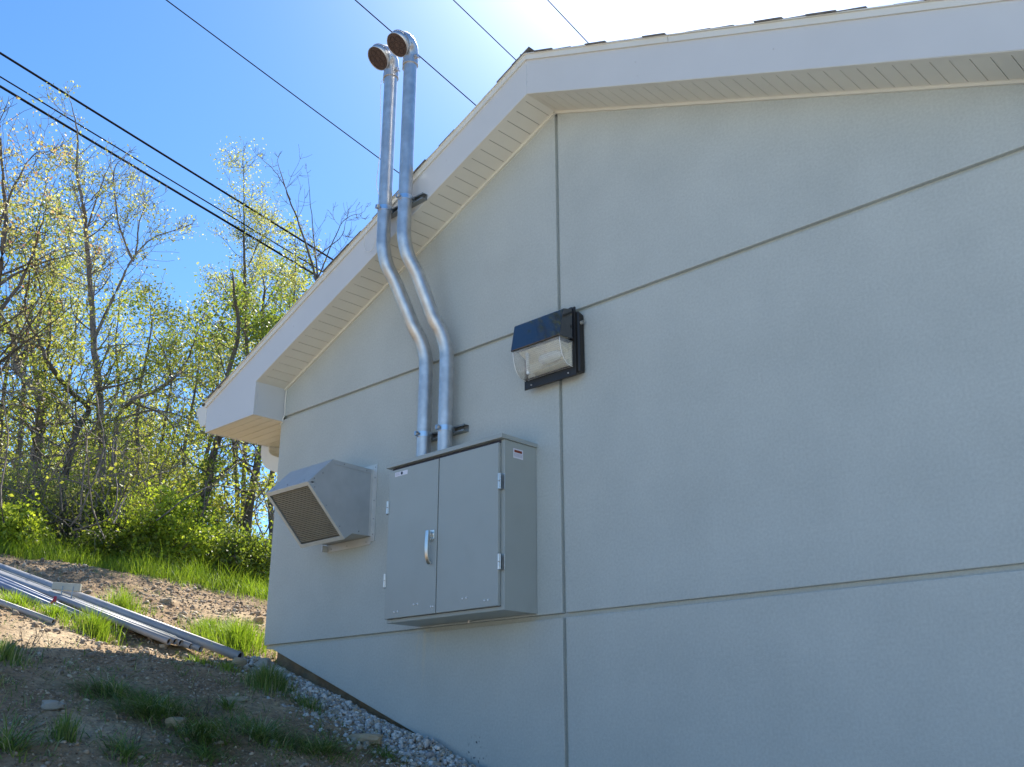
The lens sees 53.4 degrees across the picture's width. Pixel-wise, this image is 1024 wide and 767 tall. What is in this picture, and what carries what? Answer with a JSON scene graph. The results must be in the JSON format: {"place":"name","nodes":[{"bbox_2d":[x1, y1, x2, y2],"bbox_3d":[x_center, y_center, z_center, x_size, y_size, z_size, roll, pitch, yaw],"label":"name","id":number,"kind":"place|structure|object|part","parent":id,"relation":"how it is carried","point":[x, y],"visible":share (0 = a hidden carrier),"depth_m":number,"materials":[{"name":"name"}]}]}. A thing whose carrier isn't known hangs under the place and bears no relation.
{"place":"outdoors","nodes":[
{"label":"outdoors","id":0,"kind":"place"},
{"bbox_2d":[0,525,269,603],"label":"bank grass","id":1,"kind":"structure","parent":0,"point":[203,576],"depth_m":9.85,"materials":[{"name":"plant"}]},
{"bbox_2d":[0,85,319,276],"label":"overhead cable","id":2,"kind":"object","parent":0,"point":[127,162],"visible":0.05,"depth_m":14.71,"materials":[{"name":"rubber"}]},
{"bbox_2d":[0,76,320,270],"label":"overhead cable","id":3,"kind":"object","parent":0,"point":[146,165],"visible":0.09,"depth_m":14.70,"materials":[{"name":"rubber"}]},
{"bbox_2d":[0,52,332,259],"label":"overhead cable","id":4,"kind":"object","parent":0,"point":[121,128],"visible":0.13,"depth_m":14.82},
{"bbox_2d":[0,553,445,766],"bbox_3d":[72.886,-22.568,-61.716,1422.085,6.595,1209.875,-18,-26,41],"label":"ground","id":5,"kind":"structure","parent":0,"point":[7,760],"depth_m":5.57,"materials":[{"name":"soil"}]},
{"bbox_2d":[0,586,40,610],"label":"grass tuft","id":6,"kind":"object","parent":5,"relation":"on","point":[11,598],"visible":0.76,"depth_m":7.00,"materials":[{"name":"plant"}]},
{"bbox_2d":[0,632,43,669],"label":"grass tuft","id":7,"kind":"object","parent":5,"relation":"on","point":[5,647],"visible":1,"depth_m":5.48,"materials":[{"name":"plant"}]},
{"bbox_2d":[0,599,55,624],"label":"metal pipe","id":8,"kind":"object","parent":5,"relation":"on","point":[31,613],"visible":1,"depth_m":6.74,"materials":[{"name":"metal"}]},
{"bbox_2d":[18,623,46,649],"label":"dry weed","id":9,"kind":"object","parent":5,"relation":"on","point":[36,635],"visible":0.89,"depth_m":5.90,"materials":[{"name":"beige plant"}]},
{"bbox_2d":[0,485,67,552],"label":"shrub","id":10,"kind":"object","parent":5,"relation":"on","point":[14,518],"visible":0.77,"depth_m":9.87,"materials":[{"name":"green plant"}]},
{"bbox_2d":[0,581,75,618],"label":"blue grey pipe","id":11,"kind":"object","parent":5,"relation":"on","point":[10,587],"visible":0.44,"depth_m":7.22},
{"bbox_2d":[0,453,94,544],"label":"shrub","id":12,"kind":"object","parent":5,"relation":"on","point":[64,498],"visible":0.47,"depth_m":10.75,"materials":[{"name":"green plant"}]},
{"bbox_2d":[0,578,95,618],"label":"blue grey pipe","id":13,"kind":"object","parent":5,"relation":"on","point":[33,593],"visible":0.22,"depth_m":7.26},
{"bbox_2d":[0,576,60,602],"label":"blue grey pipe","id":14,"kind":"object","parent":13,"relation":"on","point":[11,581],"visible":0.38,"depth_m":7.42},
{"bbox_2d":[0,710,103,762],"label":"grass tuft","id":15,"kind":"object","parent":5,"relation":"on","point":[4,744],"visible":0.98,"depth_m":4.12,"materials":[{"name":"plant"}]},
{"bbox_2d":[24,601,80,624],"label":"grass tuft","id":16,"kind":"object","parent":5,"relation":"on","point":[54,611],"visible":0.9,"depth_m":6.86,"materials":[{"name":"plant"}]},
{"bbox_2d":[41,700,66,709],"bbox_3d":[-2.138,1.501,4.747,0.109,0.047,0.069,5,-20,-15],"label":"flat stone","id":17,"kind":"object","parent":5,"relation":"on","point":[51,705],"visible":0.94,"depth_m":4.72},
{"bbox_2d":[0,96,112,416],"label":"budding tree","id":18,"kind":"object","parent":5,"relation":"on","point":[6,228],"visible":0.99,"depth_m":11.27,"materials":[{"name":"green plant"}]},
{"bbox_2d":[0,158,116,482],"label":"background tree","id":19,"kind":"object","parent":5,"relation":"on","point":[17,328],"visible":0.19,"depth_m":18.22,"materials":[{"name":"green plant"}]},
{"bbox_2d":[0,223,118,505],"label":"thick tree","id":20,"kind":"object","parent":5,"relation":"on","point":[19,364],"visible":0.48,"depth_m":13.28,"materials":[{"name":"green plant"}]},
{"bbox_2d":[0,468,128,551],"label":"shrub","id":21,"kind":"object","parent":5,"relation":"on","point":[93,503],"visible":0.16,"depth_m":11.66,"materials":[{"name":"green plant"}]},
{"bbox_2d":[1,221,130,486],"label":"background tree","id":22,"kind":"object","parent":5,"relation":"on","point":[85,276],"visible":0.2,"depth_m":21.62,"materials":[{"name":"green plant"}]},
{"bbox_2d":[45,705,87,742],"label":"grass tuft","id":23,"kind":"object","parent":5,"relation":"on","point":[71,735],"visible":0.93,"depth_m":4.36,"materials":[{"name":"plant"}]},
{"bbox_2d":[0,412,144,553],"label":"shrub","id":24,"kind":"object","parent":5,"relation":"on","point":[70,473],"depth_m":12.53,"materials":[{"name":"green plant"}]},
{"bbox_2d":[0,185,150,499],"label":"background tree","id":25,"kind":"object","parent":5,"relation":"on","point":[62,270],"visible":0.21,"depth_m":17.58,"materials":[{"name":"green plant"}]},
{"bbox_2d":[0,145,159,503],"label":"background tree","id":26,"kind":"object","parent":5,"relation":"on","point":[33,292],"visible":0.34,"depth_m":16.49,"materials":[{"name":"green plant"}]},
{"bbox_2d":[0,572,171,644],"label":"metal pipe","id":27,"kind":"object","parent":5,"relation":"on","point":[134,627],"visible":0.85,"depth_m":7.16,"materials":[{"name":"metal"}]},
{"bbox_2d":[0,198,174,549],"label":"leaning tree","id":28,"kind":"object","parent":5,"relation":"on","point":[62,382],"visible":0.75,"depth_m":12.03,"materials":[{"name":"green plant"}]},
{"bbox_2d":[0,571,177,644],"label":"metal pipe","id":29,"kind":"object","parent":5,"relation":"on","point":[174,641],"visible":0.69,"depth_m":7.12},
{"bbox_2d":[51,582,81,597],"bbox_3d":[-3.280,1.522,7.485,0.200,0.105,0.048,5,-24,-6],"label":"cream block","id":30,"kind":"object","parent":29,"relation":"on","point":[69,587],"depth_m":7.48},
{"bbox_2d":[0,569,179,637],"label":"steel channel","id":31,"kind":"object","parent":5,"relation":"on","point":[94,605],"visible":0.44,"depth_m":7.38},
{"bbox_2d":[0,570,183,645],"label":"metal pipe","id":32,"kind":"object","parent":5,"relation":"on","point":[180,642],"visible":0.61,"depth_m":7.23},
{"bbox_2d":[0,396,184,530],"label":"shrub","id":33,"kind":"object","parent":5,"relation":"on","point":[39,418],"visible":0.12,"depth_m":13.54,"materials":[{"name":"green plant"}]},
{"bbox_2d":[59,604,129,645],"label":"grass tuft","id":34,"kind":"object","parent":5,"relation":"on","point":[99,627],"visible":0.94,"depth_m":6.69,"materials":[{"name":"plant"}]},
{"bbox_2d":[27,266,169,545],"bbox_3d":[-7.561,1.004,19.384,2.208,6.762,3.581,-6,-20,18],"label":"background tree","id":35,"kind":"object","parent":5,"relation":"on","point":[124,324],"visible":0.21,"depth_m":19.79,"materials":[{"name":"green plant"}]},
{"bbox_2d":[0,80,199,517],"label":"slender tree","id":36,"kind":"object","parent":5,"relation":"on","point":[94,331],"visible":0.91,"depth_m":13.22,"materials":[{"name":"green plant"}]},
{"bbox_2d":[61,503,160,546],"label":"shrub","id":37,"kind":"object","parent":5,"relation":"on","point":[99,513],"visible":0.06,"depth_m":11.26,"materials":[{"name":"green plant"}]},
{"bbox_2d":[31,662,199,702],"bbox_3d":[-2.080,1.538,5.246,1.071,0.236,1.035,-18,-26,41],"label":"grass tuft","id":38,"kind":"object","parent":5,"relation":"on","point":[109,689],"visible":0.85,"depth_m":5.24,"materials":[{"name":"plant"}]},
{"bbox_2d":[55,311,176,487],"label":"background tree","id":39,"kind":"object","parent":5,"relation":"on","point":[129,407],"visible":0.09,"depth_m":23.24,"materials":[{"name":"green plant"}]},
{"bbox_2d":[0,350,233,559],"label":"vine tangle","id":40,"kind":"object","parent":5,"relation":"on","point":[88,474],"visible":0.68,"depth_m":10.54,"materials":[{"name":"brown plant"}]},
{"bbox_2d":[62,506,176,566],"bbox_3d":[-4.133,1.744,10.723,1.070,0.946,1.065,13,-23,-33],"label":"shrub","id":41,"kind":"object","parent":5,"relation":"on","point":[117,542],"visible":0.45,"depth_m":10.50,"materials":[{"name":"green plant"}]},
{"bbox_2d":[28,268,213,506],"bbox_3d":[-6.665,0.602,17.834,3.113,6.721,3.720,6,-20,-18],"label":"background tree","id":42,"kind":"object","parent":5,"relation":"on","point":[136,421],"visible":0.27,"depth_m":18.51,"materials":[{"name":"green plant"}]},
{"bbox_2d":[0,563,243,658],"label":"metal pipe","id":43,"kind":"object","parent":5,"relation":"on","point":[223,650],"visible":0.69,"depth_m":7.16,"materials":[{"name":"metal"}]},
{"bbox_2d":[93,583,155,615],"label":"grass tuft","id":44,"kind":"object","parent":5,"relation":"on","point":[122,602],"visible":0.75,"depth_m":7.74,"materials":[{"name":"plant"}]},
{"bbox_2d":[69,725,182,766],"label":"grass tuft","id":45,"kind":"object","parent":5,"relation":"on","point":[121,747],"visible":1,"depth_m":4.35,"materials":[{"name":"plant"}]},
{"bbox_2d":[0,349,275,548],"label":"wood","id":46,"kind":"object","parent":5,"relation":"on","point":[30,440],"depth_m":26.24,"materials":[{"name":"plant"}]},
{"bbox_2d":[130,724,145,746],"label":"dry weed","id":47,"kind":"object","parent":5,"relation":"on","point":[135,735],"visible":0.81,"depth_m":4.51,"materials":[{"name":"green plant"}]},
{"bbox_2d":[0,329,276,543],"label":"vine tangle","id":48,"kind":"object","parent":5,"relation":"on","point":[130,438],"visible":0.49,"depth_m":11.06,"materials":[{"name":"brown plant"}]},
{"bbox_2d":[47,403,262,533],"bbox_3d":[-4.809,1.718,14.134,2.616,2.561,3.568,1,-19,-2],"label":"shrub","id":49,"kind":"object","parent":5,"relation":"on","point":[168,464],"visible":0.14,"depth_m":13.47,"materials":[{"name":"green plant"}]},
{"bbox_2d":[79,476,231,570],"bbox_3d":[-3.973,1.627,11.070,1.630,1.118,1.655,-18,-26,41],"label":"shrub","id":50,"kind":"object","parent":5,"relation":"on","point":[166,504],"visible":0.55,"depth_m":10.71,"materials":[{"name":"green plant"}]},
{"bbox_2d":[77,684,236,728],"bbox_3d":[-1.788,1.601,5.096,1.116,0.290,1.039,-18,-26,41],"label":"grass tuft","id":51,"kind":"object","parent":5,"relation":"on","point":[156,709],"visible":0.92,"depth_m":5.03,"materials":[{"name":"plant"}]},
{"bbox_2d":[120,339,195,500],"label":"background tree","id":52,"kind":"object","parent":5,"relation":"on","point":[149,405],"visible":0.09,"depth_m":24.77,"materials":[{"name":"green plant"}]},
{"bbox_2d":[55,435,276,547],"bbox_3d":[-4.082,1.572,12.639,2.635,1.917,2.413,-1,-19,2],"label":"shrub","id":53,"kind":"object","parent":5,"relation":"on","point":[224,511],"visible":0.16,"depth_m":12.41,"materials":[{"name":"green plant"}]},
{"bbox_2d":[159,598,172,604],"bbox_3d":[-2.876,1.815,8.467,0.110,0.067,0.064,-2,-19,6],"label":"pointed stone","id":54,"kind":"object","parent":5,"relation":"on","point":[165,601],"visible":0.84,"depth_m":8.44,"materials":[{"name":"stone"}]},
{"bbox_2d":[113,292,226,502],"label":"background tree","id":55,"kind":"object","parent":5,"relation":"on","point":[190,327],"visible":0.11,"depth_m":20.97,"materials":[{"name":"green plant"}]},
{"bbox_2d":[112,496,232,571],"bbox_3d":[-3.586,1.702,10.866,1.313,0.944,1.003,11,-22,-28],"label":"shrub","id":56,"kind":"object","parent":5,"relation":"on","point":[196,541],"visible":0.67,"depth_m":10.65,"materials":[{"name":"green plant"}]},
{"bbox_2d":[165,717,185,727],"bbox_3d":[-1.631,1.646,4.943,0.100,0.054,0.051,-3,-19,9],"label":"tan stone","id":57,"kind":"object","parent":5,"relation":"on","point":[171,719],"visible":0.66,"depth_m":4.92,"materials":[{"name":"stone"}]},
{"bbox_2d":[104,271,248,511],"bbox_3d":[-4.150,0.488,13.133,2.893,4.222,2.007,-5,-20,15],"label":"spreading tree","id":58,"kind":"object","parent":5,"relation":"on","point":[164,349],"visible":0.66,"depth_m":13.46,"materials":[{"name":"green plant"}]},
{"bbox_2d":[96,285,258,517],"bbox_3d":[-5.360,0.904,16.473,2.546,5.396,3.273,-18,-26,41],"label":"background tree","id":59,"kind":"object","parent":5,"relation":"on","point":[203,382],"visible":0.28,"depth_m":16.73,"materials":[{"name":"green plant"}]},
{"bbox_2d":[176,637,192,649],"bbox_3d":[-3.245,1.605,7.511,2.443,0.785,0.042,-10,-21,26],"label":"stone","id":60,"kind":"object","parent":5,"relation":"on","point":[186,644],"visible":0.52,"depth_m":6.87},
{"bbox_2d":[177,637,202,651],"bbox_3d":[-3.190,1.620,7.513,2.473,0.793,0.042,-10,-21,26],"label":"metal pipe","id":61,"kind":"object","parent":5,"relation":"on","point":[196,647],"visible":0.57,"depth_m":6.87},
{"bbox_2d":[175,651,218,667],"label":"grass tuft","id":62,"kind":"object","parent":5,"relation":"on","point":[197,659],"visible":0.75,"depth_m":6.60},
{"bbox_2d":[171,611,226,640],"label":"grass tuft","id":63,"kind":"object","parent":5,"relation":"on","point":[199,624],"visible":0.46,"depth_m":7.50,"materials":[{"name":"plant"}]},
{"bbox_2d":[142,708,255,752],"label":"grass tuft","id":64,"kind":"object","parent":5,"relation":"on","point":[205,732],"visible":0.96,"depth_m":4.78,"materials":[{"name":"plant"}]},
{"bbox_2d":[145,738,260,766],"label":"grass tuft","id":65,"kind":"object","parent":5,"relation":"on","point":[206,753],"visible":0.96,"depth_m":4.53,"materials":[{"name":"plant"}]},
{"bbox_2d":[191,688,219,716],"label":"dry weed","id":66,"kind":"object","parent":5,"relation":"on","point":[206,704],"visible":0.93,"depth_m":5.24,"materials":[{"name":"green plant"}]},
{"bbox_2d":[0,558,419,766],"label":"scattered stones","id":67,"kind":"object","parent":5,"relation":"on","point":[100,643],"visible":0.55,"depth_m":5.99,"materials":[{"name":"stone"}]},
{"bbox_2d":[192,513,235,572],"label":"shrub","id":68,"kind":"object","parent":5,"relation":"on","point":[218,529],"depth_m":11.48,"materials":[{"name":"green plant"}]},
{"bbox_2d":[173,262,272,472],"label":"background tree","id":69,"kind":"object","parent":5,"relation":"on","point":[217,381],"visible":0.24,"depth_m":19.10,"materials":[{"name":"green plant"}]},
{"bbox_2d":[172,612,276,661],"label":"grass tuft","id":70,"kind":"object","parent":5,"relation":"on","point":[239,637],"visible":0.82,"depth_m":7.21,"materials":[{"name":"plant"}]},
{"bbox_2d":[184,523,268,581],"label":"shrub","id":71,"kind":"object","parent":5,"relation":"on","point":[233,560],"visible":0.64,"depth_m":10.64,"materials":[{"name":"green plant"}]},
{"bbox_2d":[214,659,240,673],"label":"grass tuft","id":72,"kind":"object","parent":5,"relation":"on","point":[227,666],"visible":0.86,"depth_m":6.52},
{"bbox_2d":[200,691,258,711],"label":"grass tuft","id":73,"kind":"object","parent":5,"relation":"on","point":[225,705],"visible":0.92,"depth_m":5.46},
{"bbox_2d":[155,266,307,537],"bbox_3d":[-3.279,0.329,12.078,1.703,4.183,1.566,8,-21,-22],"label":"ivy tree","id":74,"kind":"object","parent":5,"relation":"on","point":[263,322],"visible":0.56,"depth_m":12.16,"materials":[{"name":"green plant"}]},
{"bbox_2d":[185,276,281,536],"bbox_3d":[-3.257,0.502,12.524,1.284,4.070,1.943,-11,-22,28],"label":"dark tree","id":75,"kind":"object","parent":5,"relation":"on","point":[249,516],"visible":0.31,"depth_m":12.50,"materials":[{"name":"green plant"}]},
{"bbox_2d":[224,697,247,702],"bbox_3d":[-1.557,1.774,5.708,0.163,0.036,0.053,-5,-20,14],"label":"buried stone","id":76,"kind":"object","parent":5,"relation":"on","point":[241,699],"visible":0.54,"depth_m":5.69,"materials":[{"name":"stone"}]},
{"bbox_2d":[229,657,246,666],"bbox_3d":[-1.797,1.841,6.673,0.114,0.092,0.066,5,-20,-15],"label":"prop stone","id":77,"kind":"object","parent":5,"relation":"on","point":[239,661],"visible":0.69,"depth_m":6.66,"materials":[{"name":"stone"}]},
{"bbox_2d":[216,515,272,585],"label":"shrub","id":78,"kind":"object","parent":5,"relation":"on","point":[261,551],"visible":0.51,"depth_m":10.83,"materials":[{"name":"green plant"}]},
{"bbox_2d":[216,231,277,531],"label":"background tree","id":79,"kind":"object","parent":5,"relation":"on","point":[265,259],"visible":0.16,"depth_m":23.33,"materials":[{"name":"green plant"}]},
{"bbox_2d":[195,136,310,532],"bbox_3d":[-3.963,-0.395,15.365,2.316,7.339,2.102,-18,-26,41],"label":"leafy tree","id":80,"kind":"object","parent":5,"relation":"on","point":[291,278],"visible":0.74,"depth_m":15.94,"materials":[{"name":"green plant"}]},
{"bbox_2d":[253,617,263,623],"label":"blocky stone","id":81,"kind":"object","parent":5,"relation":"on","point":[260,619],"visible":0.75,"depth_m":8.46,"materials":[{"name":"stone"}]},
{"bbox_2d":[240,660,298,697],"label":"grass tuft","id":82,"kind":"object","parent":5,"relation":"on","point":[265,679],"visible":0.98,"depth_m":6.14,"materials":[{"name":"plant"}]},
{"bbox_2d":[208,705,353,760],"bbox_3d":[-1.186,1.735,5.079,1.001,0.279,0.875,-18,-26,41],"label":"grass tuft","id":83,"kind":"object","parent":5,"relation":"on","point":[261,733],"visible":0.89,"depth_m":5.03,"materials":[{"name":"plant"}]},
{"bbox_2d":[238,210,325,544],"bbox_3d":[-4.184,0.311,18.797,2.216,8.022,2.090,5,-20,-15],"label":"background tree","id":84,"kind":"object","parent":5,"relation":"on","point":[293,226],"visible":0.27,"depth_m":19.52,"materials":[{"name":"green plant"}]},
{"bbox_2d":[251,241,318,345],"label":"background tree","id":85,"kind":"object","parent":5,"relation":"on","point":[309,275],"visible":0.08,"depth_m":22.62,"materials":[{"name":"green plant"}]},
{"bbox_2d":[253,144,370,313],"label":"bare tree","id":86,"kind":"object","parent":5,"relation":"on","point":[315,274],"visible":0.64,"depth_m":15.40,"materials":[{"name":"brown plant"}]},
{"bbox_2d":[262,726,387,766],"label":"grass tuft","id":87,"kind":"object","parent":5,"relation":"on","point":[326,743],"visible":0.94,"depth_m":5.03,"materials":[{"name":"plant"}]},
{"bbox_2d":[223,655,478,766],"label":"gravel","id":88,"kind":"structure","parent":5,"relation":"on","point":[433,752],"depth_m":5.68,"materials":[{"name":"gravel"}]},
{"bbox_2d":[255,658,270,668],"bbox_3d":[-1.641,1.857,6.710,0.094,0.096,0.088,-5,-20,13],"label":"grey boulder","id":89,"kind":"object","parent":88,"relation":"on","point":[261,660],"visible":0.48,"depth_m":6.69,"materials":[{"name":"stone"}]},
{"bbox_2d":[280,689,347,720],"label":"grass tuft","id":90,"kind":"object","parent":88,"relation":"on","point":[305,700],"visible":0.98,"depth_m":5.92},
{"bbox_2d":[346,733,382,744],"bbox_3d":[-0.785,1.893,5.418,0.213,0.060,0.084,-10,-22,27],"label":"slab stone","id":91,"kind":"object","parent":5,"relation":"on","point":[371,737],"visible":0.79,"depth_m":5.38,"materials":[{"name":"stone"}]},
{"bbox_2d":[364,740,413,763],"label":"grass tuft","id":92,"kind":"object","parent":5,"relation":"on","point":[387,754],"visible":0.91,"depth_m":5.21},
{"bbox_2d":[197,0,1023,766],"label":"building","id":93,"kind":"structure","parent":5,"relation":"on","point":[775,432],"depth_m":4.85,"materials":[{"name":"paint"}]},
{"bbox_2d":[265,459,377,552],"bbox_3d":[-1.242,0.770,6.540,0.544,0.520,0.508,-18,-26,41],"label":"vent hood","id":94,"kind":"object","parent":93,"relation":"attached to","point":[325,504],"visible":1,"depth_m":6.46,"materials":[{"name":"metal"}]},
{"bbox_2d":[391,192,426,218],"bbox_3d":[-0.703,-1.144,6.615,0.415,0.041,0.041,-18,-26,41],"label":"strut channel","id":95,"kind":"object","parent":93,"relation":"attached to","point":[420,198],"visible":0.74,"depth_m":6.52,"materials":[{"name":"metal"}]},
{"bbox_2d":[431,424,468,441],"bbox_3d":[-0.411,0.307,6.191,0.385,0.041,0.041,-18,-26,41],"label":"strut channel","id":96,"kind":"object","parent":93,"relation":"attached to","point":[461,428],"visible":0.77,"depth_m":6.11,"materials":[{"name":"metal"}]},
{"bbox_2d":[383,433,536,626],"bbox_3d":[-0.319,0.850,5.703,0.975,0.945,0.316,-18,-26,41],"label":"electrical cabinet","id":97,"kind":"object","parent":93,"relation":"attached to","point":[462,539],"visible":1,"depth_m":5.53,"materials":[{"name":"metal"}]},
{"bbox_2d":[368,43,432,456],"bbox_3d":[-0.742,-0.898,6.586,0.533,2.951,0.186,10,-22,-26],"label":"service conduit","id":98,"kind":"object","parent":97,"relation":"attached to","point":[381,57],"visible":0.99,"depth_m":6.52,"materials":[{"name":"metal"}]},
{"bbox_2d":[364,79,382,251],"bbox_3d":[-0.923,-1.481,6.918,0.055,1.243,0.235,9,-21,-23],"label":"pull twine","id":99,"kind":"object","parent":98,"relation":"hanging from","point":[379,159],"visible":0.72,"depth_m":6.85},
{"bbox_3d":[-0.589,0.883,5.785,0.459,0.864,0.066,-18,-26,41],"label":"cabinet door","id":100,"kind":"part","parent":97,"relation":"part of","materials":[{"name":"paint"}]},
{"bbox_2d":[387,29,454,450],"bbox_3d":[-0.600,-0.945,6.453,0.527,2.951,0.184,11,-22,-28],"label":"service conduit","id":101,"kind":"object","parent":97,"relation":"attached to","point":[403,44],"visible":1,"depth_m":6.38,"materials":[{"name":"metal"}]},
{"bbox_3d":[-0.227,0.775,5.474,0.502,0.864,0.033,-18,-26,41],"label":"cabinet door","id":102,"kind":"part","parent":97,"relation":"part of","materials":[{"name":"paint"}]},
{"bbox_2d":[511,307,584,390],"bbox_3d":[0.200,-0.208,5.642,0.417,0.409,0.177,-18,-26,41],"label":"wall lamp","id":103,"kind":"object","parent":93,"relation":"attached to","point":[549,348],"visible":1,"depth_m":5.58,"materials":[{"name":"black metal"}]},
{"bbox_2d":[166,0,398,172],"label":"overhead cable","id":104,"kind":"object","parent":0,"point":[272,79],"visible":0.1,"depth_m":19.42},
{"bbox_2d":[355,0,475,105],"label":"overhead cable","id":105,"kind":"object","parent":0,"point":[419,55],"visible":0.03,"depth_m":20.41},
{"bbox_2d":[0,0,918,554],"label":"sky","id":106,"kind":"structure","parent":0,"point":[144,66],"materials":[{"name":"blue"}]},
{"bbox_2d":[453,0,515,59],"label":"overhead cable","id":107,"kind":"object","parent":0,"point":[483,29],"visible":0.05,"depth_m":20.57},
{"bbox_2d":[547,0,587,42],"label":"overhead cable","id":108,"kind":"object","parent":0,"point":[567,21],"visible":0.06,"depth_m":20.59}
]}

